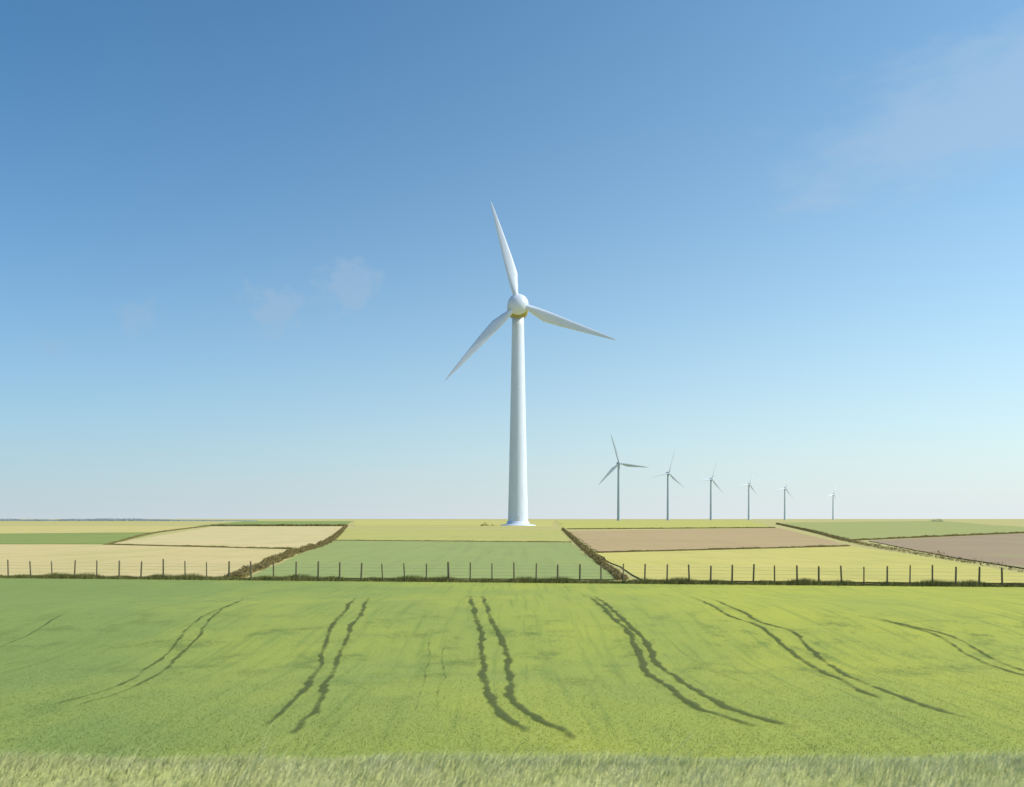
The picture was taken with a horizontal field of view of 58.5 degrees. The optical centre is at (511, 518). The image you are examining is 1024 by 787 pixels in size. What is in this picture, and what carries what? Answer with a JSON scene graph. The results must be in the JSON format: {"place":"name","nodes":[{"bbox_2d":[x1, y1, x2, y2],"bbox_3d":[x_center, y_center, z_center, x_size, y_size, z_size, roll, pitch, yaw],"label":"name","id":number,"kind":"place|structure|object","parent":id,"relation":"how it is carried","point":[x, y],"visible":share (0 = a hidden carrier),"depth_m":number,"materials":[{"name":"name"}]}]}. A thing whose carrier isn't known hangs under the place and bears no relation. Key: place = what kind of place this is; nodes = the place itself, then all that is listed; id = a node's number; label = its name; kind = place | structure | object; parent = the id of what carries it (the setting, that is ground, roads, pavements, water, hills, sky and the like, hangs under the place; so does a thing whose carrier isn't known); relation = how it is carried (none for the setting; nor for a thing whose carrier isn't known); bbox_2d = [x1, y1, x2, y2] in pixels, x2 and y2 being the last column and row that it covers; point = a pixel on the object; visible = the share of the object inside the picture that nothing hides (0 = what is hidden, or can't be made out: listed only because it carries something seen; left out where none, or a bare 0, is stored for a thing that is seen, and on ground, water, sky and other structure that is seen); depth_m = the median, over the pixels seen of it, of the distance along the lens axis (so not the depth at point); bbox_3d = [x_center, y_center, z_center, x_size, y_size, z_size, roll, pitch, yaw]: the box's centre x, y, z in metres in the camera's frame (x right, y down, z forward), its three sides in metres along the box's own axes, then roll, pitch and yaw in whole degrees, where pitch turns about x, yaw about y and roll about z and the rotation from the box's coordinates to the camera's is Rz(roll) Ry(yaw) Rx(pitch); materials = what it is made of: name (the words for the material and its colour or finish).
{"place":"outdoors","nodes":[
{"label":"outdoors","id":0,"kind":"place"},
{"bbox_2d":[0,532,159,543],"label":"grass field","id":1,"kind":"structure","parent":0,"point":[70,538],"depth_m":207.81,"materials":[{"name":"green plant"}]},
{"bbox_2d":[0,526,196,533],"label":"wheat field","id":2,"kind":"structure","parent":0,"point":[62,529],"depth_m":383.54,"materials":[{"name":"yellow plant"}]},
{"bbox_2d":[0,545,285,576],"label":"wheat field","id":3,"kind":"structure","parent":0,"point":[62,558],"depth_m":103.16,"materials":[{"name":"beige plant"}]},
{"bbox_2d":[114,527,341,547],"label":"wheat field","id":4,"kind":"structure","parent":0,"point":[289,537],"depth_m":219.27,"materials":[{"name":"beige plant"}]},
{"bbox_2d":[198,521,351,525],"bbox_3d":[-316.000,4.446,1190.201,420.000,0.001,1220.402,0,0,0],"label":"grass field","id":5,"kind":"structure","parent":0,"point":[291,522],"depth_m":1125.39,"materials":[{"name":"plant"}]},
{"bbox_2d":[252,540,613,578],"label":"grass field","id":6,"kind":"structure","parent":0,"point":[459,556],"depth_m":97.28,"materials":[{"name":"green plant"}]},
{"bbox_2d":[336,529,569,541],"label":"barley field","id":7,"kind":"structure","parent":0,"point":[551,535],"depth_m":259.65,"materials":[{"name":"yellow plant"}]},
{"bbox_2d":[352,520,554,526],"bbox_3d":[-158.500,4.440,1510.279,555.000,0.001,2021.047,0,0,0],"label":"barley field","id":8,"kind":"structure","parent":0,"point":[432,523],"depth_m":880.17,"materials":[{"name":"yellow plant"}]},
{"bbox_2d":[445,202,615,525],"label":"wind turbine","id":9,"kind":"object","parent":8,"relation":"on","point":[519,307],"visible":0.98,"depth_m":605.23,"materials":[{"name":"white paint"}]},
{"bbox_2d":[0,519,1023,786],"bbox_3d":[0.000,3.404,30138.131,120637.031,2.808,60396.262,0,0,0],"label":"ground","id":10,"kind":"structure","parent":0,"point":[424,623],"depth_m":29.44,"materials":[{"name":"green plant"}]},
{"bbox_2d":[0,517,256,520],"bbox_3d":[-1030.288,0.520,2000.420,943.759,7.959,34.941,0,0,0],"label":"distant woodland","id":11,"kind":"object","parent":10,"relation":"on","point":[108,519],"visible":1,"depth_m":1991.42,"materials":[{"name":"green plant"}]},
{"bbox_2d":[109,525,210,543],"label":"field margin","id":12,"kind":"object","parent":10,"relation":"on","point":[128,538],"visible":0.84,"depth_m":273.73,"materials":[{"name":"green plant"}]},
{"bbox_2d":[102,543,292,548],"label":"field margin","id":13,"kind":"object","parent":10,"relation":"on","point":[202,546],"visible":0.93,"depth_m":146.22,"materials":[{"name":"green plant"}]},
{"bbox_2d":[211,524,346,525],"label":"field margin","id":14,"kind":"object","parent":10,"relation":"on","point":[279,525],"visible":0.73,"depth_m":576.36,"materials":[{"name":"green plant"}]},
{"bbox_2d":[224,524,347,577],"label":"hedgerow","id":15,"kind":"object","parent":10,"relation":"on","point":[244,571],"visible":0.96,"depth_m":103.08,"materials":[{"name":"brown plant"}]},
{"bbox_2d":[340,540,571,541],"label":"field margin","id":16,"kind":"object","parent":10,"relation":"on","point":[451,540],"visible":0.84,"depth_m":183.18,"materials":[{"name":"green plant"}]},
{"bbox_2d":[0,572,1023,586],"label":"grass verge","id":17,"kind":"object","parent":10,"relation":"on","point":[527,579],"depth_m":64.53,"materials":[{"name":"green plant"}]},
{"bbox_2d":[0,559,1023,584],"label":"wire fence","id":18,"kind":"object","parent":10,"relation":"on","point":[579,569],"visible":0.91,"depth_m":64.56,"materials":[{"name":"brown"}]},
{"bbox_2d":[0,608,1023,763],"bbox_3d":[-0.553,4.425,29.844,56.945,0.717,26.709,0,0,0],"label":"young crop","id":19,"kind":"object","parent":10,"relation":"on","point":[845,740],"visible":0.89,"depth_m":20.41,"materials":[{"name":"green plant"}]},
{"bbox_2d":[12,597,1023,734],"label":"tractor tracks","id":20,"kind":"object","parent":10,"relation":"on","point":[490,696],"visible":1,"depth_m":28.39,"materials":[{"name":"soil"}]},
{"bbox_2d":[561,527,628,579],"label":"hedgerow","id":21,"kind":"object","parent":10,"relation":"on","point":[602,561],"visible":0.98,"depth_m":96.76,"materials":[{"name":"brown plant"}]},
{"bbox_2d":[599,435,644,520],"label":"wind turbine","id":22,"kind":"object","parent":10,"relation":"on","point":[618,463],"visible":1,"depth_m":2313.88,"materials":[{"name":"white metal"}]},
{"bbox_2d":[651,450,684,519],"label":"wind turbine","id":23,"kind":"object","parent":10,"relation":"on","point":[673,477],"visible":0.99,"depth_m":2809.97,"materials":[{"name":"white metal"}]},
{"bbox_2d":[567,527,775,528],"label":"field margin","id":24,"kind":"object","parent":10,"relation":"on","point":[671,528],"visible":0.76,"depth_m":423.19,"materials":[{"name":"green plant"}]},
{"bbox_2d":[697,461,722,519],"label":"wind turbine","id":25,"kind":"object","parent":10,"relation":"on","point":[711,479],"visible":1,"depth_m":3224.95,"materials":[{"name":"white metal"}]},
{"bbox_2d":[595,544,848,552],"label":"field margin","id":26,"kind":"object","parent":10,"relation":"on","point":[726,548],"visible":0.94,"depth_m":134.27,"materials":[{"name":"green plant"}]},
{"bbox_2d":[740,469,757,519],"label":"wind turbine","id":27,"kind":"object","parent":10,"relation":"on","point":[749,484],"visible":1,"depth_m":3711.12,"materials":[{"name":"white metal"}]},
{"bbox_2d":[776,474,793,519],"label":"wind turbine","id":28,"kind":"object","parent":10,"relation":"on","point":[785,488],"visible":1,"depth_m":4185.12,"materials":[{"name":"white metal"}]},
{"bbox_2d":[829,482,838,519],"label":"wind turbine","id":29,"kind":"object","parent":10,"relation":"on","point":[833,494],"visible":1,"depth_m":5175.65,"materials":[{"name":"white metal"}]},
{"bbox_2d":[776,523,1023,571],"bbox_3d":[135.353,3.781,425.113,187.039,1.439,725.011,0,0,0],"label":"hedgerow","id":30,"kind":"object","parent":10,"relation":"on","point":[853,541],"visible":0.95,"depth_m":134.76,"materials":[{"name":"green plant"}]},
{"bbox_2d":[849,532,1023,540],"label":"field margin","id":31,"kind":"object","parent":10,"relation":"on","point":[923,536],"visible":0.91,"depth_m":228.46,"materials":[{"name":"green plant"}]},
{"bbox_2d":[0,725,1023,786],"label":"grass","id":32,"kind":"structure","parent":0,"point":[972,762],"depth_m":8.64,"materials":[{"name":"green plant"}]},
{"bbox_2d":[0,0,1023,518],"label":"sky","id":33,"kind":"structure","parent":0,"point":[250,250],"materials":[{"name":"blue"}]},
{"bbox_2d":[556,520,767,527],"bbox_3d":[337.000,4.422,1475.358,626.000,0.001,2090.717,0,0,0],"label":"barley field","id":34,"kind":"structure","parent":0,"point":[644,523],"depth_m":876.60,"materials":[{"name":"yellow plant"}]},
{"bbox_2d":[569,528,847,550],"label":"ploughed field","id":35,"kind":"structure","parent":0,"point":[624,540],"depth_m":195.87,"materials":[{"name":"brown soil"}]},
{"bbox_2d":[597,546,1023,582],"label":"barley field","id":36,"kind":"structure","parent":0,"point":[850,560],"depth_m":86.49,"materials":[{"name":"yellow plant"}]},
{"bbox_2d":[781,521,1023,538],"bbox_3d":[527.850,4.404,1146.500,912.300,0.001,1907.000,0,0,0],"label":"grass field","id":37,"kind":"structure","parent":0,"point":[865,530],"depth_m":418.88,"materials":[{"name":"plant"}]},
{"bbox_2d":[870,533,1023,567],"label":"ploughed field","id":38,"kind":"structure","parent":0,"point":[1007,549],"depth_m":145.62,"materials":[{"name":"brown soil"}]}
]}

